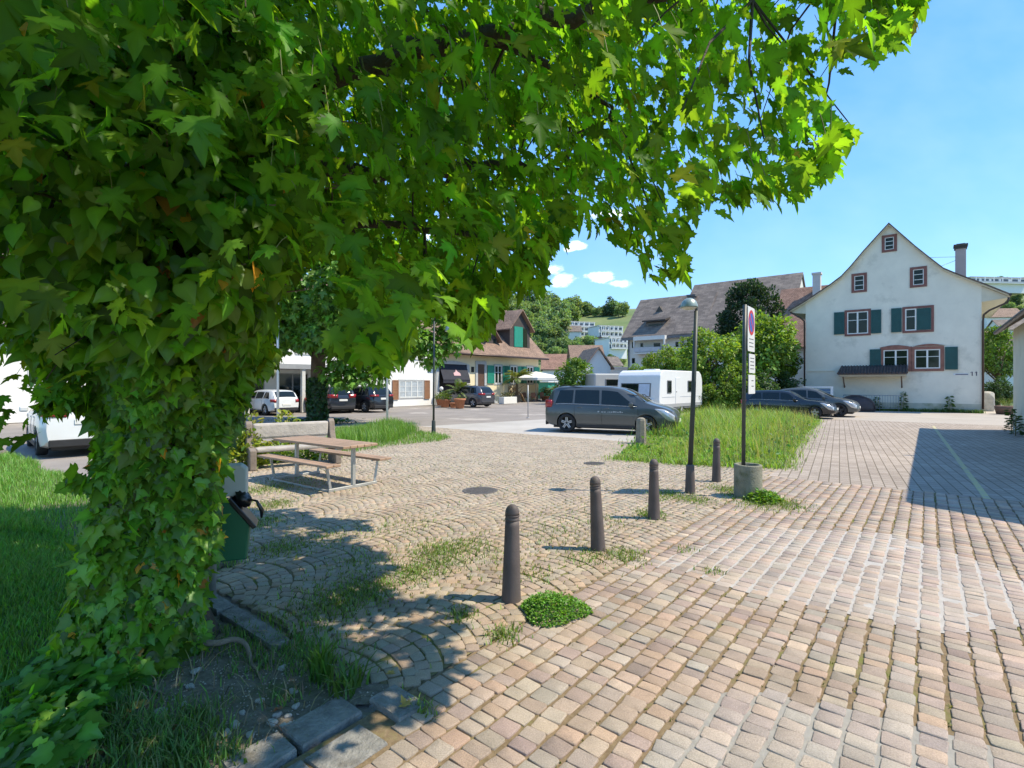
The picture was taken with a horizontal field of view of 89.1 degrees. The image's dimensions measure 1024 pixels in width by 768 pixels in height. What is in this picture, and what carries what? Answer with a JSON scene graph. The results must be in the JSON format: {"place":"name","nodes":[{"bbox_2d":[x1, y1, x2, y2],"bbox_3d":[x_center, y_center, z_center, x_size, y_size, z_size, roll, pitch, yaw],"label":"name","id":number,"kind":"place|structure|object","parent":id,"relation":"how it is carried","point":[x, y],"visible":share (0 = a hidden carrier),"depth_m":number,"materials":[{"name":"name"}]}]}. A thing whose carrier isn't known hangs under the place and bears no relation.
{"place":"outdoors","nodes":[
{"label":"outdoors","id":0,"kind":"place"},
{"bbox_2d":[0,321,85,422],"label":"white house","id":1,"kind":"structure","parent":0,"point":[19,397],"depth_m":24.14,"materials":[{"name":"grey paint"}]},
{"bbox_2d":[0,451,247,722],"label":"grass","id":2,"kind":"structure","parent":0,"point":[20,527],"depth_m":5.19,"materials":[{"name":"green plant"}]},
{"bbox_2d":[0,450,388,767],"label":"bed soil","id":3,"kind":"structure","parent":0,"point":[205,676],"depth_m":3.05,"materials":[{"name":"brown soil"}]},
{"bbox_2d":[23,613,377,767],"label":"bed weeds","id":4,"kind":"object","parent":3,"relation":"on","point":[171,741],"visible":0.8,"depth_m":2.65,"materials":[{"name":"green plant"}]},
{"bbox_2d":[31,615,392,767],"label":"dry stalks","id":5,"kind":"object","parent":3,"relation":"on","point":[226,691],"visible":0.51,"depth_m":2.97,"materials":[{"name":"plant"}]},
{"bbox_2d":[73,635,383,767],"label":"grit","id":6,"kind":"object","parent":3,"relation":"on","point":[184,696],"visible":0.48,"depth_m":3.02,"materials":[{"name":"grey gravel"}]},
{"bbox_2d":[290,625,340,687],"bbox_3d":[-1.188,1.663,3.176,0.275,0.295,0.310,0,0,28],"label":"grass tuft","id":7,"kind":"object","parent":3,"relation":"on","point":[319,666],"visible":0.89,"depth_m":3.17,"materials":[{"name":"green plant"}]},
{"bbox_2d":[314,648,380,699],"bbox_3d":[-0.971,1.715,3.067,0.378,0.191,0.477,0,0,42],"label":"grass tuft","id":8,"kind":"object","parent":3,"relation":"on","point":[355,673],"visible":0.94,"depth_m":3.07,"materials":[{"name":"green plant"}]},
{"bbox_2d":[0,0,930,694],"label":"maple tree","id":9,"kind":"object","parent":3,"relation":"on","point":[430,136],"visible":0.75,"depth_m":2.41,"materials":[{"name":"green plant"}]},
{"bbox_2d":[0,0,361,767],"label":"ivy plant","id":10,"kind":"object","parent":9,"relation":"attached to","point":[146,556],"visible":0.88,"depth_m":2.96,"materials":[{"name":"green plant"}]},
{"bbox_2d":[0,400,862,722],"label":"road","id":11,"kind":"structure","parent":0,"point":[60,460],"depth_m":27.58,"materials":[{"name":"grey asphalt"}]},
{"bbox_2d":[19,400,92,455],"bbox_3d":[-12.336,0.944,14.692,4.644,1.708,2.260,0,0,44],"label":"parked car","id":12,"kind":"object","parent":11,"relation":"on","point":[54,435],"visible":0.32,"depth_m":12.85,"materials":[{"name":"white paint"}]},
{"bbox_2d":[250,389,298,414],"bbox_3d":[-14.929,1.061,31.628,4.594,1.475,2.170,0,0,37],"label":"parked car","id":13,"kind":"object","parent":11,"relation":"on","point":[264,402],"visible":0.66,"depth_m":30.29,"materials":[{"name":"white paint"}]},
{"bbox_2d":[244,289,335,414],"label":"shop building","id":14,"kind":"structure","parent":11,"relation":"on","point":[295,372],"depth_m":34.20,"materials":[{"name":"white paint"}]},
{"bbox_2d":[276,373,307,393],"bbox_3d":[-14.653,0.300,34.698,0.082,2.000,2.200,0,0,39],"label":"window","id":15,"kind":"structure","parent":14,"relation":"in","point":[287,381],"depth_m":34.58,"materials":[{"name":"black glass"}]},
{"bbox_2d":[209,594,427,767],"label":"kerb","id":16,"kind":"structure","parent":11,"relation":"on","point":[355,746],"depth_m":2.67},
{"bbox_2d":[208,463,263,598],"bbox_3d":[-2.277,1.230,4.274,0.448,1.140,0.279,0,0,-22],"label":"dog waste bin","id":17,"kind":"object","parent":16,"relation":"on","point":[241,522],"visible":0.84,"depth_m":4.20,"materials":[{"name":"green metal"}]},
{"bbox_2d":[326,386,355,411],"bbox_3d":[-11.864,0.944,34.005,2.260,1.708,4.644,0,0,-38],"label":"parked car","id":18,"kind":"object","parent":11,"relation":"on","point":[343,400],"visible":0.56,"depth_m":32.19,"materials":[{"name":"paint"}]},
{"bbox_2d":[341,386,393,411],"bbox_3d":[-10.066,0.944,34.813,4.644,1.708,2.260,0,0,37],"label":"parked car","id":19,"kind":"object","parent":11,"relation":"on","point":[367,400],"visible":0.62,"depth_m":33.31,"materials":[{"name":"black paint"}]},
{"bbox_2d":[301,279,435,406],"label":"white house","id":20,"kind":"structure","parent":11,"relation":"on","point":[411,386],"depth_m":42.76,"materials":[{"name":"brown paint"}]},
{"bbox_2d":[398,379,423,398],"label":"window","id":21,"kind":"structure","parent":20,"relation":"in","point":[408,389],"depth_m":42.63,"materials":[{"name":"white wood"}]},
{"bbox_2d":[273,194,467,420],"bbox_3d":[-7.978,-3.742,24.016,12.469,11.283,9.513,0,0,0],"label":"maple tree","id":22,"kind":"object","parent":11,"relation":"on","point":[307,312],"visible":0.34,"depth_m":22.15,"materials":[{"name":"green plant"}]},
{"bbox_2d":[266,377,362,424],"bbox_3d":[-8.946,0.795,24.062,4.447,2.243,3.107,0,0,0],"label":"ivy plant","id":23,"kind":"object","parent":22,"relation":"attached to","point":[313,396],"visible":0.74,"depth_m":23.70,"materials":[{"name":"green plant"}]},
{"bbox_2d":[326,416,450,451],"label":"grass","id":24,"kind":"structure","parent":11,"relation":"on","point":[385,431],"depth_m":16.91,"materials":[{"name":"green plant"}]},
{"bbox_2d":[445,385,494,406],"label":"parked car","id":25,"kind":"object","parent":11,"relation":"on","point":[480,395],"visible":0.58,"depth_m":40.35,"materials":[{"name":"grey paint"}]},
{"bbox_2d":[432,309,548,404],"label":"restaurant house","id":26,"kind":"structure","parent":11,"relation":"on","point":[512,346],"depth_m":51.64,"materials":[{"name":"beige paint"}]},
{"bbox_2d":[475,361,497,402],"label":"door","id":27,"kind":"structure","parent":26,"relation":"in","point":[480,366],"depth_m":49.23,"materials":[{"name":"brown wood"}]},
{"bbox_2d":[494,364,502,384],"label":"window","id":28,"kind":"structure","parent":26,"relation":"in","point":[498,368],"depth_m":51.29,"materials":[{"name":"white wood"}]},
{"bbox_2d":[499,392,516,403],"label":"planter box","id":29,"kind":"object","parent":11,"relation":"on","point":[508,400],"visible":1,"depth_m":47.01,"materials":[{"name":"white concrete"}]},
{"bbox_2d":[502,369,534,401],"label":"potted palm","id":30,"kind":"object","parent":11,"relation":"on","point":[523,372],"visible":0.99,"depth_m":51.33,"materials":[{"name":"green plant"}]},
{"bbox_2d":[514,372,557,400],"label":"parasol","id":31,"kind":"object","parent":11,"relation":"on","point":[540,376],"visible":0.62,"depth_m":53.20,"materials":[{"name":"white fabric"}]},
{"bbox_2d":[554,357,593,387],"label":"deciduous tree","id":32,"kind":"object","parent":11,"relation":"on","point":[573,372],"visible":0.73,"depth_m":46.39,"materials":[{"name":"green plant"}]},
{"bbox_2d":[585,374,618,386],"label":"camper van","id":33,"kind":"object","parent":11,"relation":"on","point":[601,380],"visible":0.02,"depth_m":44.94,"materials":[{"name":"white metal"}]},
{"bbox_2d":[618,369,701,411],"bbox_3d":[9.860,0.445,33.394,2.795,2.710,7.540,0,0,41],"label":"caravan","id":34,"kind":"object","parent":11,"relation":"on","point":[671,388],"visible":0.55,"depth_m":31.02,"materials":[{"name":"white metal"}]},
{"bbox_2d":[621,383,650,396],"bbox_3d":[7.301,0.350,30.749,1.950,0.800,0.155,0,0,41],"label":"end window","id":35,"kind":"structure","parent":34,"relation":"in","point":[642,388],"depth_m":30.51,"materials":[{"name":"black glass"}]},
{"bbox_2d":[641,344,681,370],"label":"shrub","id":36,"kind":"object","parent":11,"relation":"on","point":[668,353],"visible":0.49,"depth_m":46.31,"materials":[{"name":"green plant"}]},
{"bbox_2d":[775,272,827,386],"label":"town house","id":37,"kind":"structure","parent":11,"relation":"on","point":[792,297],"depth_m":53.53,"materials":[{"name":"white paint"}]},
{"bbox_2d":[90,426,774,690],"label":"cobble paving","id":38,"kind":"structure","parent":0,"point":[459,444],"depth_m":6.52,"materials":[{"name":"beige stone"}]},
{"bbox_2d":[228,423,270,468],"bbox_3d":[-5.873,1.358,11.252,1.251,1.069,1.289,0,0,0],"label":"yellow shrub","id":39,"kind":"object","parent":38,"relation":"on","point":[241,450],"visible":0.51,"depth_m":11.11,"materials":[{"name":"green plant"}]},
{"bbox_2d":[268,409,300,451],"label":"yellow shrub","id":40,"kind":"object","parent":38,"relation":"on","point":[283,413],"visible":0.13,"depth_m":13.52,"materials":[{"name":"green plant"}]},
{"bbox_2d":[245,418,340,470],"bbox_3d":[-4.837,1.303,11.533,1.870,0.994,0.758,0,0,-35],"label":"log bench","id":41,"kind":"object","parent":38,"relation":"on","point":[292,429],"visible":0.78,"depth_m":11.50,"materials":[{"name":"grey wood"}]},
{"bbox_2d":[257,435,391,492],"bbox_3d":[-3.466,1.420,9.562,2.239,0.760,1.332,0,0,37],"label":"picnic table","id":42,"kind":"object","parent":38,"relation":"on","point":[338,445],"visible":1,"depth_m":9.33,"materials":[{"name":"brown wood"}]},
{"bbox_2d":[431,317,448,432],"bbox_3d":[-2.544,-0.335,19.076,0.835,4.310,0.340,0,0,0],"label":"street lamp","id":43,"kind":"object","parent":38,"relation":"on","point":[433,420],"visible":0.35,"depth_m":19.05,"materials":[{"name":"grey metal"}]},
{"bbox_2d":[462,487,497,494],"bbox_3d":[-0.540,1.806,8.775,0.600,0.028,0.600,0,0,0],"label":"manhole cover","id":44,"kind":"object","parent":38,"relation":"on","point":[480,490],"visible":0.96,"depth_m":8.76,"materials":[{"name":"grey metal"}]},
{"bbox_2d":[501,504,520,604],"bbox_3d":[-0.002,1.411,4.333,0.166,0.818,0.166,1,0,0],"label":"bollard","id":45,"kind":"object","parent":38,"relation":"on","point":[511,588],"visible":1,"depth_m":4.28,"materials":[{"name":"grey metal"}]},
{"bbox_2d":[218,455,836,719],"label":"grass patches","id":46,"kind":"object","parent":38,"relation":"on","point":[350,596],"visible":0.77,"depth_m":5.30,"materials":[{"name":"green plant"}]},
{"bbox_2d":[590,476,605,551],"bbox_3d":[0.920,1.411,5.661,0.166,0.818,0.166,-3,0,0],"label":"bollard","id":47,"kind":"object","parent":38,"relation":"on","point":[597,530],"visible":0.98,"depth_m":5.61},
{"bbox_2d":[648,459,659,520],"bbox_3d":[1.900,1.411,6.964,0.166,0.818,0.166,0,0,0],"label":"bollard","id":48,"kind":"object","parent":38,"relation":"on","point":[653,505],"visible":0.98,"depth_m":6.91,"materials":[{"name":"grey metal"}]},
{"bbox_2d":[680,298,697,493],"bbox_3d":[2.936,0.199,8.603,0.288,3.243,0.280,0,0,0],"label":"street lamp","id":49,"kind":"object","parent":38,"relation":"on","point":[689,304],"visible":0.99,"depth_m":8.57,"materials":[{"name":"grey metal"}]},
{"bbox_2d":[711,438,720,481],"bbox_3d":[3.781,1.411,9.616,0.166,0.818,0.166,1,0,0],"label":"bollard","id":50,"kind":"object","parent":38,"relation":"on","point":[716,471],"visible":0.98,"depth_m":9.56,"materials":[{"name":"grey metal"}]},
{"bbox_2d":[424,419,635,441],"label":"plaza","id":51,"kind":"structure","parent":0,"point":[537,427],"depth_m":20.38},
{"bbox_2d":[545,385,681,431],"bbox_3d":[3.826,0.912,19.718,4.894,1.772,2.290,0,0,24],"label":"people carrier","id":52,"kind":"object","parent":51,"relation":"on","point":[569,408],"visible":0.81,"depth_m":19.02,"materials":[{"name":"paint"}]},
{"bbox_2d":[556,390,573,402],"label":"side window","id":53,"kind":"structure","parent":52,"relation":"in","point":[565,396],"depth_m":19.61,"materials":[{"name":"black glass"}]},
{"bbox_2d":[574,390,598,403],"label":"side window","id":54,"kind":"structure","parent":52,"relation":"in","point":[581,396],"depth_m":19.26,"materials":[{"name":"black glass"}]},
{"bbox_2d":[601,390,635,405],"bbox_3d":[3.885,0.514,18.780,1.330,0.557,0.126,0,0,24],"label":"side window","id":55,"kind":"structure","parent":52,"relation":"in","point":[608,397],"depth_m":18.87,"materials":[{"name":"black glass"}]},
{"bbox_2d":[280,476,1023,767],"bbox_3d":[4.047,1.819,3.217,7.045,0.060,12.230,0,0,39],"label":"sett paving","id":56,"kind":"structure","parent":0,"point":[862,733],"depth_m":3.43,"materials":[{"name":"beige stone"}]},
{"bbox_2d":[520,590,592,627],"bbox_3d":[0.354,1.715,4.076,0.593,0.160,0.515,0,0,0],"label":"weed clump","id":57,"kind":"object","parent":56,"relation":"on","point":[541,601],"visible":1,"depth_m":4.02,"materials":[{"name":"green plant"}]},
{"bbox_2d":[439,482,1023,767],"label":"joint moss","id":58,"kind":"object","parent":56,"relation":"on","point":[810,641],"visible":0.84,"depth_m":3.67,"materials":[{"name":"green plant"}]},
{"bbox_2d":[734,304,762,497],"bbox_3d":[3.873,0.275,8.370,0.651,3.090,0.428,0,0,-28],"label":"sign post","id":59,"kind":"object","parent":56,"relation":"on","point":[748,477],"visible":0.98,"depth_m":8.29,"materials":[{"name":"concrete"}]},
{"bbox_2d":[743,488,783,503],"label":"weed clump","id":60,"kind":"object","parent":56,"relation":"on","point":[765,495],"visible":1,"depth_m":7.90,"materials":[{"name":"green plant"}]},
{"bbox_2d":[305,0,1023,308],"label":"sky","id":61,"kind":"structure","parent":0,"point":[938,158],"materials":[{"name":"blue"}]},
{"bbox_2d":[621,272,805,389],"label":"apartment house","id":62,"kind":"structure","parent":0,"point":[654,325],"depth_m":77.21,"materials":[{"name":"grey tile"}]},
{"bbox_2d":[603,402,826,472],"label":"meadow grass","id":63,"kind":"structure","parent":0,"point":[724,421],"depth_m":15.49,"materials":[{"name":"green plant"}]},
{"bbox_2d":[636,417,645,443],"bbox_3d":[3.924,1.417,15.811,0.296,0.805,0.296,0,0,45],"label":"stone post","id":64,"kind":"object","parent":63,"relation":"on","point":[640,426],"visible":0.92,"depth_m":15.69,"materials":[{"name":"grey stone"}]},
{"bbox_2d":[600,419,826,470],"bbox_3d":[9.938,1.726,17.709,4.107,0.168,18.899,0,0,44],"label":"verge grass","id":65,"kind":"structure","parent":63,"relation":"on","point":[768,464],"depth_m":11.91,"materials":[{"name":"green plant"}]},
{"bbox_2d":[617,412,818,461],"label":"meadow herbs","id":66,"kind":"object","parent":63,"relation":"on","point":[660,452],"visible":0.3,"depth_m":13.92,"materials":[{"name":"green plant"}]},
{"bbox_2d":[538,295,1023,372],"bbox_3d":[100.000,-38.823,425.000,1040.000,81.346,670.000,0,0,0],"label":"hillside","id":67,"kind":"structure","parent":0,"point":[614,320],"depth_m":345.98,"materials":[{"name":"green plant"}]},
{"bbox_2d":[538,325,557,340],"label":"hillside tree","id":68,"kind":"object","parent":67,"relation":"on","point":[550,330],"visible":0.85,"depth_m":266.74,"materials":[{"name":"green plant"}]},
{"bbox_2d":[540,354,567,385],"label":"village house","id":69,"kind":"structure","parent":67,"relation":"on","point":[552,363],"depth_m":111.19,"materials":[{"name":"red tile"}]},
{"bbox_2d":[570,321,595,335],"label":"apartment block","id":70,"kind":"structure","parent":67,"relation":"on","point":[584,326],"depth_m":297.90,"materials":[{"name":"white paint"}]},
{"bbox_2d":[566,345,603,362],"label":"village house","id":71,"kind":"structure","parent":67,"relation":"on","point":[573,351],"depth_m":98.15,"materials":[{"name":"brown tile"}]},
{"bbox_2d":[587,325,623,337],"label":"apartment block","id":72,"kind":"structure","parent":67,"relation":"on","point":[604,331],"depth_m":272.30,"materials":[{"name":"white paint"}]},
{"bbox_2d":[595,337,627,358],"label":"apartment block","id":73,"kind":"structure","parent":67,"relation":"on","point":[616,346],"depth_m":216.38,"materials":[{"name":"white paint"}]},
{"bbox_2d":[969,276,1023,295],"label":"apartment block","id":74,"kind":"structure","parent":67,"relation":"on","point":[1014,286],"depth_m":231.46,"materials":[{"name":"white paint"}]},
{"bbox_2d":[984,308,1023,328],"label":"village house","id":75,"kind":"structure","parent":67,"relation":"on","point":[1003,313],"depth_m":205.46,"materials":[{"name":"brown tile"}]},
{"bbox_2d":[985,319,1023,332],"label":"village house","id":76,"kind":"structure","parent":67,"relation":"on","point":[992,323],"depth_m":182.47,"materials":[{"name":"grey tile"}]},
{"bbox_2d":[645,692,1023,767],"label":"mortar bed","id":77,"kind":"object","parent":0,"point":[807,736],"visible":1,"depth_m":2.62,"materials":[{"name":"beige concrete"}]},
{"bbox_2d":[655,527,1023,632],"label":"mortar bed","id":78,"kind":"object","parent":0,"point":[991,625],"visible":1,"depth_m":4.82,"materials":[{"name":"grey concrete"}]},
{"bbox_2d":[769,419,1023,501],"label":"courtyard","id":79,"kind":"structure","parent":0,"point":[913,456],"depth_m":12.82,"materials":[{"name":"grey stone"}]},
{"bbox_2d":[932,426,990,498],"bbox_3d":[12.706,1.807,15.149,0.090,0.001,18.023,0,0,37],"label":"road marking","id":80,"kind":"object","parent":79,"relation":"on","point":[981,491],"visible":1,"depth_m":10.86,"materials":[{"name":"white paint"}]},
{"bbox_2d":[1007,414,1023,435],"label":"tall weed","id":81,"kind":"object","parent":79,"relation":"on","point":[1011,421],"visible":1,"depth_m":18.01,"materials":[{"name":"green plant"}]},
{"bbox_2d":[798,405,1010,425],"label":"courtyard","id":82,"kind":"structure","parent":0,"point":[990,418],"depth_m":28.10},
{"bbox_2d":[769,371,806,388],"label":"shrub","id":83,"kind":"object","parent":82,"relation":"on","point":[782,383],"visible":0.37,"depth_m":36.78,"materials":[{"name":"green plant"}]},
{"bbox_2d":[741,390,838,418],"bbox_3d":[15.118,1.061,28.427,4.594,1.475,2.170,0,0,37],"label":"estate car","id":84,"kind":"object","parent":82,"relation":"on","point":[777,399],"visible":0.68,"depth_m":27.75,"materials":[{"name":"black paint"}]},
{"bbox_2d":[780,387,860,416],"bbox_3d":[17.193,1.000,29.929,4.744,1.596,2.290,0,0,37],"label":"electric car","id":85,"kind":"object","parent":82,"relation":"on","point":[847,406],"visible":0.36,"depth_m":28.61,"materials":[{"name":"paint"}]},
{"bbox_2d":[844,395,875,411],"bbox_3d":[22.924,1.266,34.683,2.299,1.069,1.900,0,0,39],"label":"tarpaulin cover","id":86,"kind":"object","parent":82,"relation":"on","point":[866,404],"visible":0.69,"depth_m":33.82,"materials":[{"name":"grey fabric"}]},
{"bbox_2d":[788,223,1011,410],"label":"gable house","id":87,"kind":"structure","parent":82,"relation":"on","point":[891,310],"depth_m":34.74,"materials":[{"name":"paint"}]},
{"bbox_2d":[845,309,870,335],"bbox_3d":[24.067,-4.268,36.209,1.526,1.826,0.110,0,0,39],"label":"window","id":88,"kind":"structure","parent":87,"relation":"in","point":[857,322],"depth_m":36.17,"materials":[{"name":"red wood"}]},
{"bbox_2d":[851,272,866,292],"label":"window","id":89,"kind":"structure","parent":87,"relation":"in","point":[858,280],"depth_m":36.13,"materials":[{"name":"red wood"}]},
{"bbox_2d":[882,234,896,252],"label":"window","id":90,"kind":"structure","parent":87,"relation":"in","point":[889,242],"depth_m":35.07,"materials":[{"name":"white wood"}]},
{"bbox_2d":[880,346,911,370],"bbox_3d":[25.735,-1.655,34.875,1.719,1.648,0.110,0,0,39],"label":"window","id":91,"kind":"structure","parent":87,"relation":"in","point":[889,355],"depth_m":34.81,"materials":[{"name":"glass"}]},
{"bbox_2d":[902,305,933,332],"bbox_3d":[26.654,-4.248,34.140,1.632,1.726,0.110,0,0,39],"label":"window","id":92,"kind":"structure","parent":87,"relation":"in","point":[908,313],"depth_m":34.31,"materials":[{"name":"wood"}]},
{"bbox_2d":[910,266,926,287],"bbox_3d":[26.670,-7.025,34.127,0.891,1.338,0.110,0,0,39],"label":"window","id":93,"kind":"structure","parent":87,"relation":"in","point":[918,275],"depth_m":34.12,"materials":[{"name":"wood"}]},
{"bbox_2d":[911,346,943,370],"bbox_3d":[27.028,-1.640,33.840,1.681,1.610,0.110,0,0,39],"label":"window","id":94,"kind":"structure","parent":87,"relation":"in","point":[926,358],"depth_m":33.79,"materials":[{"name":"wood"}]},
{"bbox_2d":[876,407,985,413],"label":"wall weeds","id":95,"kind":"object","parent":82,"relation":"on","point":[981,411],"depth_m":33.31,"materials":[{"name":"green plant"}]},
{"bbox_2d":[983,391,994,410],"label":"stone block","id":96,"kind":"structure","parent":82,"relation":"on","point":[989,400],"depth_m":34.40,"materials":[{"name":"beige stone"}]},
{"bbox_2d":[984,325,1012,405],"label":"shrub","id":97,"kind":"object","parent":82,"relation":"on","point":[993,353],"visible":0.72,"depth_m":40.60,"materials":[{"name":"green plant"}]},
{"bbox_2d":[984,375,1012,405],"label":"shrub","id":98,"kind":"object","parent":82,"relation":"on","point":[1003,387],"visible":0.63,"depth_m":39.29,"materials":[{"name":"green plant"}]},
{"bbox_2d":[993,308,1023,435],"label":"cream building","id":99,"kind":"structure","parent":0,"point":[1018,368],"depth_m":19.07,"materials":[{"name":"beige paint"}]},
{"label":"garden soil","id":100,"kind":"structure","parent":0,"visible":0},
{"bbox_2d":[695,372,718,409],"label":"shrub","id":101,"kind":"object","parent":100,"relation":"on","point":[706,380],"visible":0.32,"depth_m":35.06,"materials":[{"name":"green plant"}]},
{"bbox_2d":[674,326,741,407],"bbox_3d":[13.873,-1.127,37.281,4.692,6.053,4.632,0,0,0],"label":"deciduous tree","id":102,"kind":"object","parent":100,"relation":"on","point":[720,350],"visible":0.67,"depth_m":36.06,"materials":[{"name":"green plant"}]},
{"bbox_2d":[704,375,741,409],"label":"shrub","id":103,"kind":"object","parent":100,"relation":"on","point":[720,400],"visible":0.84,"depth_m":34.63,"materials":[{"name":"green plant"}]},
{"bbox_2d":[717,358,757,409],"bbox_3d":[15.459,-0.013,36.019,3.057,3.825,3.272,0,0,22],"label":"shrub","id":104,"kind":"object","parent":100,"relation":"on","point":[737,365],"visible":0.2,"depth_m":35.34,"materials":[{"name":"green plant"}]},
{"bbox_2d":[723,371,765,409],"bbox_3d":[15.717,0.517,35.160,2.887,2.955,2.697,0,0,28],"label":"shrub","id":105,"kind":"object","parent":100,"relation":"on","point":[740,385],"visible":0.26,"depth_m":34.56,"materials":[{"name":"green plant"}]},
{"bbox_2d":[713,278,786,359],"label":"yew tree","id":106,"kind":"object","parent":100,"relation":"on","point":[756,297],"visible":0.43,"depth_m":42.46,"materials":[{"name":"green plant"}]},
{"bbox_2d":[739,371,780,406],"bbox_3d":[16.675,0.502,35.358,3.279,2.797,2.869,0,0,-42],"label":"shrub","id":107,"kind":"object","parent":100,"relation":"on","point":[763,382],"visible":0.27,"depth_m":34.58,"materials":[{"name":"green plant"}]},
{"bbox_2d":[728,309,802,379],"bbox_3d":[18.301,-1.883,38.018,5.304,7.567,5.678,0,0,33],"label":"deciduous tree","id":108,"kind":"object","parent":100,"relation":"on","point":[781,340],"visible":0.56,"depth_m":36.42,"materials":[{"name":"green plant"}]},
{"bbox_2d":[769,354,803,378],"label":"shrub","id":109,"kind":"object","parent":100,"relation":"on","point":[792,369],"visible":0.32,"depth_m":39.32,"materials":[{"name":"green plant"}]},
{"label":"ground","id":110,"kind":"structure","parent":0,"visible":0},
{"bbox_2d":[576,347,614,381],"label":"village house","id":111,"kind":"structure","parent":110,"relation":"on","point":[597,359],"depth_m":84.41,"materials":[{"name":"white paint"}]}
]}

